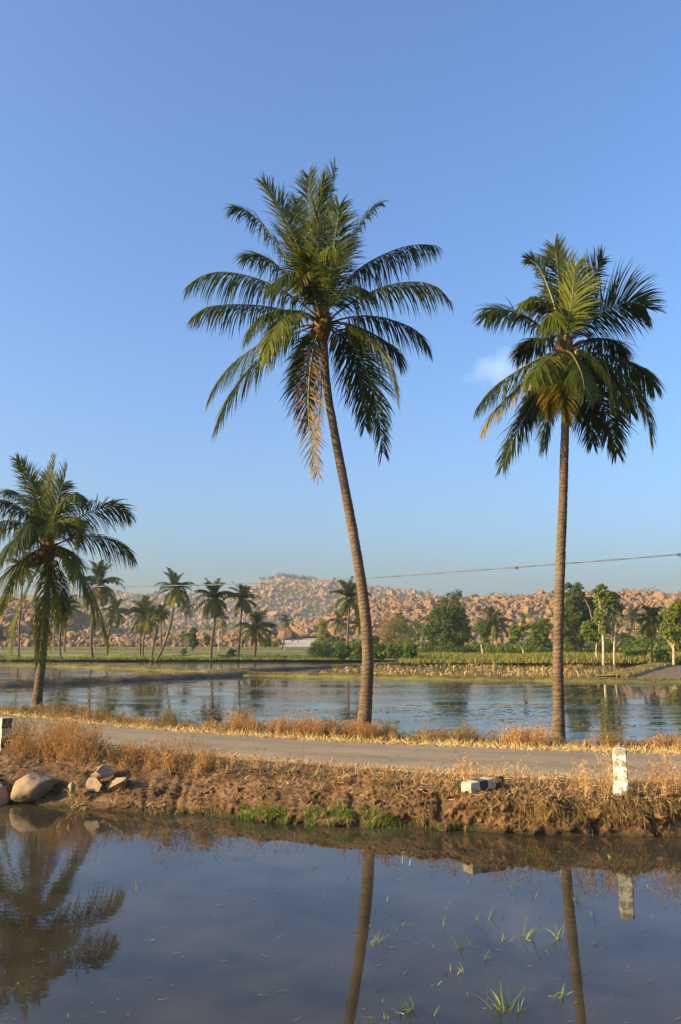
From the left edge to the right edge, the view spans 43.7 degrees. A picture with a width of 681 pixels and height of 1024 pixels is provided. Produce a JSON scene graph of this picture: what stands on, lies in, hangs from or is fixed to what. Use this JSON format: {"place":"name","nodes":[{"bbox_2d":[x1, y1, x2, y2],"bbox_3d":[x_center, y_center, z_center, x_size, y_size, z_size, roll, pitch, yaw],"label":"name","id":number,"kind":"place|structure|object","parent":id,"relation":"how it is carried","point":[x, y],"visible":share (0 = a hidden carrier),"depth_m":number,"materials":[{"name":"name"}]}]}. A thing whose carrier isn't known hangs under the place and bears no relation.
{"place":"outdoors","nodes":[
{"label":"outdoors","id":0,"kind":"place"},
{"bbox_2d":[0,670,246,680],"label":"dike grass","id":1,"kind":"structure","parent":0,"point":[18,679],"depth_m":58.49,"materials":[{"name":"green plant"}]},
{"bbox_2d":[0,656,352,659],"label":"bank grass","id":2,"kind":"structure","parent":0,"point":[173,658],"depth_m":108.13,"materials":[{"name":"green plant"}]},
{"bbox_2d":[0,802,680,1023],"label":"pond water","id":3,"kind":"structure","parent":0,"point":[106,955],"depth_m":9.01,"materials":[{"name":"blue liquid"}]},
{"bbox_2d":[0,816,679,1022],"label":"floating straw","id":4,"kind":"object","parent":3,"relation":"on","point":[357,930],"visible":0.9,"depth_m":8.07,"materials":[{"name":"beige plant"}]},
{"bbox_2d":[394,995,418,1013],"bbox_3d":[0.542,4.002,6.926,0.200,0.156,0.224,-4,-9,27],"label":"rice seedling","id":5,"kind":"object","parent":3,"relation":"on","point":[411,1007],"visible":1,"depth_m":6.91,"materials":[{"name":"green plant"}]},
{"bbox_2d":[472,978,525,1014],"bbox_3d":[1.311,3.959,6.957,0.425,0.247,0.378,3,-9,-22],"label":"rice seedling","id":6,"kind":"object","parent":3,"relation":"on","point":[500,1002],"visible":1,"depth_m":6.96,"materials":[{"name":"green plant"}]},
{"bbox_2d":[520,916,538,940],"bbox_3d":[1.913,4.210,8.608,0.219,0.232,0.376,0,-8,0],"label":"rice seedling","id":7,"kind":"object","parent":3,"relation":"on","point":[527,934],"visible":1,"depth_m":8.58,"materials":[{"name":"green plant"}]},
{"bbox_2d":[0,660,680,742],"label":"paddy water","id":8,"kind":"structure","parent":0,"point":[262,691],"depth_m":42.98,"materials":[{"name":"blue liquid"}]},
{"bbox_2d":[50,593,81,661],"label":"coconut palm","id":9,"kind":"object","parent":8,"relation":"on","point":[79,604],"visible":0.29,"depth_m":106.16,"materials":[{"name":"green plant"}]},
{"bbox_2d":[0,663,226,672],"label":"field dike","id":10,"kind":"structure","parent":8,"relation":"in","point":[105,666],"depth_m":82.02,"materials":[{"name":"brown soil"}]},
{"bbox_2d":[0,662,251,671],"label":"dike grass","id":11,"kind":"structure","parent":10,"relation":"on","point":[162,667],"depth_m":82.75,"materials":[{"name":"plant"}]},
{"bbox_2d":[0,670,249,686],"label":"field dike","id":12,"kind":"structure","parent":8,"relation":"in","point":[60,681],"depth_m":57.85,"materials":[{"name":"brown soil"}]},
{"bbox_2d":[154,567,195,661],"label":"coconut palm","id":13,"kind":"object","parent":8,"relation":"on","point":[175,593],"visible":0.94,"depth_m":106.41,"materials":[{"name":"green plant"}]},
{"bbox_2d":[229,662,412,670],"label":"field dike","id":14,"kind":"structure","parent":8,"relation":"in","point":[301,667],"depth_m":82.11,"materials":[{"name":"brown soil"}]},
{"bbox_2d":[228,661,397,668],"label":"dike grass","id":15,"kind":"structure","parent":14,"relation":"on","point":[305,665],"depth_m":82.23,"materials":[{"name":"plant"}]},
{"bbox_2d":[373,643,386,660],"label":"shrub","id":16,"kind":"object","parent":14,"relation":"on","point":[377,653],"visible":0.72,"depth_m":100.46,"materials":[{"name":"green plant"}]},
{"bbox_2d":[382,643,405,659],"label":"shrub","id":17,"kind":"object","parent":14,"relation":"on","point":[393,652],"visible":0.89,"depth_m":97.88,"materials":[{"name":"green plant"}]},
{"bbox_2d":[0,683,677,736],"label":"floating weed","id":18,"kind":"object","parent":8,"relation":"on","point":[264,715],"visible":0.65,"depth_m":35.28,"materials":[{"name":"green plant"}]},
{"bbox_2d":[243,671,680,682],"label":"field dike","id":19,"kind":"structure","parent":8,"relation":"in","point":[425,677],"depth_m":60.40,"materials":[{"name":"brown soil"}]},
{"bbox_2d":[244,671,680,679],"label":"dike grass","id":20,"kind":"structure","parent":19,"relation":"on","point":[530,677],"depth_m":60.95,"materials":[{"name":"green plant"}]},
{"bbox_2d":[321,662,618,676],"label":"withered crop","id":21,"kind":"object","parent":8,"relation":"in","point":[530,668],"visible":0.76,"depth_m":74.70,"materials":[{"name":"yellow plant"}]},
{"bbox_2d":[597,661,679,678],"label":"field dike","id":22,"kind":"structure","parent":8,"relation":"in","point":[648,670],"depth_m":74.79,"materials":[{"name":"brown soil"}]},
{"bbox_2d":[598,662,671,677],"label":"dike grass","id":23,"kind":"structure","parent":22,"relation":"on","point":[633,671],"depth_m":69.18,"materials":[{"name":"plant"}]},
{"bbox_2d":[631,602,666,662],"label":"coconut palm","id":24,"kind":"object","parent":22,"relation":"on","point":[652,618],"visible":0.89,"depth_m":92.11,"materials":[{"name":"green plant"}]},
{"bbox_2d":[659,598,680,664],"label":"leafy tree","id":25,"kind":"object","parent":22,"relation":"on","point":[670,629],"visible":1,"depth_m":89.89,"materials":[{"name":"green plant"}]},
{"bbox_2d":[0,708,680,836],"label":"dirt bank","id":26,"kind":"structure","parent":0,"point":[286,795],"depth_m":14.54,"materials":[{"name":"soil"}]},
{"bbox_2d":[0,782,9,805],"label":"rock","id":27,"kind":"object","parent":26,"relation":"on","point":[4,798],"visible":0.75,"depth_m":15.58,"materials":[{"name":"stone"}]},
{"bbox_2d":[0,717,11,751],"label":"marker stone","id":28,"kind":"object","parent":26,"relation":"on","point":[4,728],"visible":0.58,"depth_m":18.50,"materials":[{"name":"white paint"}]},
{"bbox_2d":[10,772,60,802],"bbox_3d":[-5.731,5.164,16.039,0.925,0.588,1.554,-1,-8,7],"label":"rock","id":29,"kind":"object","parent":26,"relation":"on","point":[31,787],"visible":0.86,"depth_m":15.41,"materials":[{"name":"beige stone"}]},
{"bbox_2d":[1,697,117,766],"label":"dry weeds","id":30,"kind":"object","parent":26,"relation":"on","point":[66,746],"visible":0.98,"depth_m":17.65,"materials":[{"name":"brown plant"}]},
{"bbox_2d":[2,775,129,810],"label":"hanging grass","id":31,"kind":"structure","parent":26,"relation":"on","point":[74,794],"depth_m":15.43,"materials":[{"name":"plant"}]},
{"bbox_2d":[0,452,137,709],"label":"coconut palm","id":32,"kind":"object","parent":26,"relation":"on","point":[47,525],"visible":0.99,"depth_m":30.11,"materials":[{"name":"green plant"}]},
{"bbox_2d":[68,782,75,793],"bbox_3d":[-4.831,4.955,15.279,0.139,0.190,0.233,8,-10,-16],"label":"rock","id":33,"kind":"object","parent":26,"relation":"on","point":[71,786],"visible":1,"depth_m":15.21,"materials":[{"name":"beige stone"}]},
{"bbox_2d":[86,776,102,791],"bbox_3d":[-4.524,5.017,15.639,0.317,0.313,0.689,14,-12,-15],"label":"rock","id":34,"kind":"object","parent":26,"relation":"on","point":[93,783],"visible":0.88,"depth_m":15.48,"materials":[{"name":"beige stone"}]},
{"bbox_2d":[91,764,114,778],"bbox_3d":[-4.423,4.857,15.944,0.384,0.206,0.708,-1,-8,7],"label":"rock","id":35,"kind":"object","parent":34,"relation":"on","point":[102,771],"visible":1,"depth_m":15.79,"materials":[{"name":"grey stone"}]},
{"bbox_2d":[106,777,127,790],"bbox_3d":[-4.110,5.010,15.625,0.428,0.223,0.628,-18,-2,-19],"label":"rock","id":36,"kind":"object","parent":26,"relation":"on","point":[120,782],"visible":0.91,"depth_m":15.45,"materials":[{"name":"beige stone"}]},
{"bbox_2d":[92,729,228,777],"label":"dry weeds","id":37,"kind":"object","parent":26,"relation":"on","point":[128,753],"visible":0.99,"depth_m":16.42,"materials":[{"name":"brown plant"}]},
{"bbox_2d":[8,793,476,831],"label":"bright grass","id":38,"kind":"structure","parent":26,"relation":"on","point":[250,816],"depth_m":13.84,"materials":[{"name":"green plant"}]},
{"bbox_2d":[183,157,454,727],"bbox_3d":[-0.667,-2.234,23.356,7.104,16.816,5.001,4,-9,-24],"label":"coconut palm","id":39,"kind":"object","parent":26,"relation":"on","point":[313,281],"visible":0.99,"depth_m":23.76,"materials":[{"name":"green plant"}]},
{"bbox_2d":[0,694,680,749],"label":"dry weeds","id":40,"kind":"object","parent":26,"relation":"on","point":[317,727],"visible":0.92,"depth_m":21.41,"materials":[{"name":"brown plant"}]},
{"bbox_2d":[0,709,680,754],"bbox_3d":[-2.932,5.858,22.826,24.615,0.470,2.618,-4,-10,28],"label":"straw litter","id":41,"kind":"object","parent":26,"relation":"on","point":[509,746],"visible":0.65,"depth_m":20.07,"materials":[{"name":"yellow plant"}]},
{"bbox_2d":[0,703,680,751],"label":"verge grass","id":42,"kind":"structure","parent":26,"relation":"on","point":[490,740],"depth_m":20.68,"materials":[{"name":"plant"}]},
{"bbox_2d":[0,750,680,836],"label":"soil clods","id":43,"kind":"object","parent":26,"relation":"on","point":[234,802],"visible":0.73,"depth_m":13.86,"materials":[{"name":"brown soil"}]},
{"bbox_2d":[59,772,679,835],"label":"hanging grass","id":44,"kind":"structure","parent":26,"relation":"on","point":[484,808],"depth_m":13.35,"materials":[{"name":"plant"}]},
{"bbox_2d":[461,775,503,792],"bbox_3d":[2.319,4.439,13.883,0.770,0.169,0.252,1,-8,-36],"label":"fallen marker stone","id":45,"kind":"object","parent":26,"relation":"on","point":[475,785],"visible":0.95,"depth_m":13.76,"materials":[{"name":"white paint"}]},
{"bbox_2d":[453,736,680,801],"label":"dry weeds","id":46,"kind":"object","parent":26,"relation":"on","point":[470,777],"visible":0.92,"depth_m":13.96,"materials":[{"name":"beige plant"}]},
{"bbox_2d":[471,234,666,741],"bbox_3d":[6.062,-0.841,21.898,5.251,13.608,3.671,6,-10,-34],"label":"coconut palm","id":47,"kind":"object","parent":26,"relation":"on","point":[569,372],"visible":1,"depth_m":22.21,"materials":[{"name":"green plant"}]},
{"bbox_2d":[500,791,680,829],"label":"hanging grass","id":48,"kind":"structure","parent":26,"relation":"on","point":[545,812],"depth_m":13.08,"materials":[{"name":"brown plant"}]},
{"bbox_2d":[612,748,627,795],"bbox_3d":[4.402,4.146,13.366,0.226,0.839,0.212,-1,-8,14],"label":"marker stone","id":49,"kind":"object","parent":26,"relation":"on","point":[620,775],"visible":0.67,"depth_m":13.29,"materials":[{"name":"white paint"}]},
{"bbox_2d":[0,715,680,782],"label":"road","id":50,"kind":"structure","parent":0,"point":[381,755],"depth_m":17.80,"materials":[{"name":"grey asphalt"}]},
{"bbox_2d":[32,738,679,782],"bbox_3d":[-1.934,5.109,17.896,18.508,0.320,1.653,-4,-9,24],"label":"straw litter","id":51,"kind":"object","parent":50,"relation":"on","point":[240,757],"visible":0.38,"depth_m":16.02,"materials":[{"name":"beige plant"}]},
{"bbox_2d":[0,579,680,664],"bbox_3d":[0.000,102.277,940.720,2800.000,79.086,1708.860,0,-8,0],"label":"ground","id":52,"kind":"structure","parent":0,"point":[304,644],"depth_m":213.27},
{"bbox_2d":[0,625,9,648],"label":"leafy tree","id":53,"kind":"object","parent":52,"relation":"on","point":[2,637],"visible":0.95,"depth_m":196.49,"materials":[{"name":"green plant"}]},
{"bbox_2d":[4,549,40,659],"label":"coconut palm","id":54,"kind":"object","parent":52,"relation":"on","point":[29,574],"visible":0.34,"depth_m":115.64,"materials":[{"name":"green plant"}]},
{"bbox_2d":[54,597,82,651],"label":"coconut palm","id":55,"kind":"object","parent":52,"relation":"on","point":[64,649],"visible":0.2,"depth_m":159.24,"materials":[{"name":"green plant"}]},
{"bbox_2d":[76,559,125,656],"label":"coconut palm","id":56,"kind":"object","parent":52,"relation":"on","point":[99,571],"visible":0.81,"depth_m":115.29,"materials":[{"name":"green plant"}]},
{"bbox_2d":[99,595,132,654],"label":"coconut palm","id":57,"kind":"object","parent":52,"relation":"on","point":[116,611],"visible":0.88,"depth_m":133.29,"materials":[{"name":"green plant"}]},
{"bbox_2d":[124,595,163,654],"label":"coconut palm","id":58,"kind":"object","parent":52,"relation":"on","point":[141,609],"visible":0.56,"depth_m":133.28,"materials":[{"name":"yellow"}]},
{"bbox_2d":[131,604,159,655],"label":"coconut palm","id":59,"kind":"object","parent":52,"relation":"on","point":[148,626],"visible":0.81,"depth_m":125.26,"materials":[{"name":"yellow"}]},
{"bbox_2d":[147,603,169,660],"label":"coconut palm","id":60,"kind":"object","parent":52,"relation":"on","point":[159,612],"visible":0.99,"depth_m":108.94,"materials":[{"name":"green plant"}]},
{"bbox_2d":[12,653,310,656],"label":"rice field","id":61,"kind":"structure","parent":52,"relation":"on","point":[245,655],"depth_m":126.87,"materials":[{"name":"green plant"}]},
{"bbox_2d":[156,604,170,649],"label":"coconut palm","id":62,"kind":"object","parent":52,"relation":"on","point":[161,625],"visible":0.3,"depth_m":187.98,"materials":[{"name":"green"}]},
{"bbox_2d":[175,599,196,649],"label":"coconut palm","id":63,"kind":"object","parent":52,"relation":"on","point":[186,607],"visible":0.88,"depth_m":188.37,"materials":[{"name":"green plant"}]},
{"bbox_2d":[186,627,198,651],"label":"columnar tree","id":64,"kind":"object","parent":52,"relation":"on","point":[193,640],"visible":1,"depth_m":164.82,"materials":[{"name":"green plant"}]},
{"bbox_2d":[203,634,210,650],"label":"leafy tree","id":65,"kind":"object","parent":52,"relation":"on","point":[206,637],"visible":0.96,"depth_m":171.65,"materials":[{"name":"green plant"}]},
{"bbox_2d":[3,645,420,650],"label":"meadow grass","id":66,"kind":"structure","parent":52,"relation":"on","point":[135,649],"depth_m":186.02,"materials":[{"name":"green plant"}]},
{"bbox_2d":[193,578,236,660],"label":"coconut palm","id":67,"kind":"object","parent":52,"relation":"on","point":[215,604],"visible":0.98,"depth_m":109.03,"materials":[{"name":"green plant"}]},
{"bbox_2d":[211,612,230,647],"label":"coconut palm","id":68,"kind":"object","parent":52,"relation":"on","point":[222,622],"visible":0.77,"depth_m":206.69,"materials":[{"name":"yellow"}]},
{"bbox_2d":[223,581,260,659],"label":"coconut palm","id":69,"kind":"object","parent":52,"relation":"on","point":[244,605],"visible":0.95,"depth_m":111.88,"materials":[{"name":"green plant"}]},
{"bbox_2d":[235,607,278,656],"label":"coconut palm","id":70,"kind":"object","parent":52,"relation":"on","point":[258,624],"visible":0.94,"depth_m":114.72,"materials":[{"name":"green plant"}]},
{"bbox_2d":[269,639,283,646],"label":"shrub","id":71,"kind":"object","parent":52,"relation":"on","point":[276,643],"visible":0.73,"depth_m":187.63,"materials":[{"name":"green plant"}]},
{"bbox_2d":[278,613,294,648],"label":"coconut palm","id":72,"kind":"object","parent":52,"relation":"on","point":[285,619],"visible":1,"depth_m":196.89,"materials":[{"name":"green plant"}]},
{"bbox_2d":[283,627,292,639],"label":"boulder","id":73,"kind":"object","parent":52,"relation":"on","point":[288,634],"visible":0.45,"depth_m":277.45,"materials":[{"name":"stone"}]},
{"bbox_2d":[311,617,330,646],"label":"tree","id":74,"kind":"object","parent":52,"relation":"on","point":[323,635],"visible":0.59,"depth_m":142.43,"materials":[{"name":"green plant"}]},
{"bbox_2d":[0,572,660,643],"bbox_3d":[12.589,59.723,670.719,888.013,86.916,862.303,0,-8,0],"label":"hill scrub","id":75,"kind":"object","parent":52,"relation":"on","point":[209,628],"visible":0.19,"depth_m":521.57,"materials":[{"name":"green plant"}]},
{"bbox_2d":[324,636,345,646],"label":"leafy tree","id":76,"kind":"object","parent":52,"relation":"on","point":[332,638],"visible":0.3,"depth_m":133.11,"materials":[{"name":"green plant"}]},
{"bbox_2d":[0,576,677,646],"bbox_3d":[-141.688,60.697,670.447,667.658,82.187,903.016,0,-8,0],"label":"boulders","id":77,"kind":"object","parent":52,"relation":"on","point":[421,602],"visible":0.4,"depth_m":393.13,"materials":[{"name":"stone"}]},
{"bbox_2d":[326,610,351,638],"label":"coconut palm","id":78,"kind":"object","parent":52,"relation":"on","point":[338,621],"visible":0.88,"depth_m":165.41,"materials":[{"name":"yellow"}]},
{"bbox_2d":[332,644,351,661],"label":"shrub","id":79,"kind":"object","parent":52,"relation":"on","point":[342,653],"visible":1,"depth_m":102.86,"materials":[{"name":"green plant"}]},
{"bbox_2d":[329,576,371,660],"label":"coconut palm","id":80,"kind":"object","parent":52,"relation":"on","point":[347,590],"visible":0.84,"depth_m":109.11,"materials":[{"name":"green plant"}]},
{"bbox_2d":[349,613,360,640],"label":"coconut palm","id":81,"kind":"object","parent":52,"relation":"on","point":[357,622],"visible":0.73,"depth_m":165.42,"materials":[{"name":"yellow"}]},
{"bbox_2d":[348,642,361,658],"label":"shrub","id":82,"kind":"object","parent":52,"relation":"on","point":[356,649],"visible":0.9,"depth_m":108.34,"materials":[{"name":"green plant"}]},
{"bbox_2d":[373,614,410,645],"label":"twiggy tree","id":83,"kind":"object","parent":52,"relation":"on","point":[390,635],"visible":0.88,"depth_m":147.48,"materials":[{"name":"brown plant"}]},
{"bbox_2d":[392,613,412,643],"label":"leafy tree","id":84,"kind":"object","parent":52,"relation":"on","point":[406,619],"visible":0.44,"depth_m":172.01,"materials":[{"name":"green plant"}]},
{"bbox_2d":[402,642,417,659],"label":"shrub","id":85,"kind":"object","parent":52,"relation":"on","point":[409,650],"visible":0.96,"depth_m":95.72,"materials":[{"name":"green plant"}]},
{"bbox_2d":[412,621,420,640],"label":"leafy tree","id":86,"kind":"object","parent":52,"relation":"on","point":[418,628],"visible":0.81,"depth_m":165.34,"materials":[{"name":"green plant"}]},
{"bbox_2d":[420,589,473,650],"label":"mango tree","id":87,"kind":"object","parent":52,"relation":"on","point":[453,618],"visible":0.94,"depth_m":132.66,"materials":[{"name":"green plant"}]},
{"bbox_2d":[474,621,491,644],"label":"leafy tree","id":88,"kind":"object","parent":52,"relation":"on","point":[485,630],"visible":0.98,"depth_m":152.97,"materials":[{"name":"green plant"}]},
{"bbox_2d":[306,629,680,658],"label":"undergrowth","id":89,"kind":"object","parent":52,"relation":"on","point":[326,650],"visible":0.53,"depth_m":116.87,"materials":[{"name":"green plant"}]},
{"bbox_2d":[474,604,516,644],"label":"coconut palm","id":90,"kind":"object","parent":52,"relation":"on","point":[494,622],"visible":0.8,"depth_m":165.05,"materials":[{"name":"yellow"}]},
{"bbox_2d":[508,612,530,652],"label":"crooked tree","id":91,"kind":"object","parent":52,"relation":"on","point":[516,633],"visible":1,"depth_m":108.75,"materials":[{"name":"green plant"}]},
{"bbox_2d":[529,618,552,647],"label":"leafy tree","id":92,"kind":"object","parent":52,"relation":"on","point":[541,634],"visible":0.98,"depth_m":118.02,"materials":[{"name":"green plant"}]},
{"bbox_2d":[564,582,597,652],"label":"shade tree","id":93,"kind":"object","parent":52,"relation":"on","point":[581,613],"visible":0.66,"depth_m":118.04,"materials":[{"name":"green plant"}]},
{"bbox_2d":[579,617,601,660],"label":"leafy tree","id":94,"kind":"object","parent":52,"relation":"on","point":[590,632],"visible":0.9,"depth_m":93.90,"materials":[{"name":"green plant"}]},
{"bbox_2d":[592,583,617,664],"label":"tall tree","id":95,"kind":"object","parent":52,"relation":"on","point":[605,598],"visible":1,"depth_m":90.09,"materials":[{"name":"green plant"}]},
{"bbox_2d":[606,608,625,664],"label":"bare tree","id":96,"kind":"object","parent":52,"relation":"on","point":[615,626],"visible":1,"depth_m":89.99,"materials":[{"name":"green plant"}]},
{"bbox_2d":[607,594,625,643],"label":"shade tree","id":97,"kind":"object","parent":52,"relation":"on","point":[620,606],"visible":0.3,"depth_m":133.34,"materials":[{"name":"green plant"}]},
{"bbox_2d":[616,632,640,646],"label":"shrub","id":98,"kind":"object","parent":52,"relation":"on","point":[629,637],"visible":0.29,"depth_m":124.86,"materials":[{"name":"green plant"}]},
{"bbox_2d":[619,604,645,635],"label":"coconut palm","id":99,"kind":"object","parent":52,"relation":"on","point":[633,618],"visible":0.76,"depth_m":197.16,"materials":[{"name":"green plant"}]},
{"bbox_2d":[635,649,647,661],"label":"shrub","id":100,"kind":"object","parent":52,"relation":"on","point":[643,652],"visible":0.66,"depth_m":95.78,"materials":[{"name":"green plant"}]},
{"bbox_2d":[656,591,665,600],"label":"boulder","id":101,"kind":"object","parent":52,"relation":"on","point":[660,595],"visible":0.79,"depth_m":385.12,"materials":[{"name":"stone"}]},
{"bbox_2d":[653,648,669,661],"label":"shrub","id":102,"kind":"object","parent":52,"relation":"on","point":[661,655],"visible":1,"depth_m":91.51,"materials":[{"name":"green plant"}]},
{"bbox_2d":[0,0,680,598],"label":"sky","id":103,"kind":"structure","parent":0,"point":[491,131],"materials":[{"name":"blue"}]},
{"bbox_2d":[1,742,680,812],"bbox_3d":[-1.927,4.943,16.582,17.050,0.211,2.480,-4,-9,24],"label":"verge grass","id":104,"kind":"structure","parent":0,"point":[437,784],"depth_m":15.11,"materials":[{"name":"beige plant"}]},
{"bbox_2d":[14,553,680,586],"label":"power cable","id":105,"kind":"object","parent":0,"point":[517,567],"visible":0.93,"depth_m":40.31,"materials":[{"name":"grey rubber"}]},
{"bbox_2d":[396,651,680,663],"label":"bank grass","id":106,"kind":"structure","parent":0,"point":[460,657],"depth_m":94.82,"materials":[{"name":"green plant"}]},
{"bbox_2d":[637,665,680,678],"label":"mud field","id":107,"kind":"structure","parent":0,"point":[672,672],"depth_m":70.93,"materials":[{"name":"soil"}]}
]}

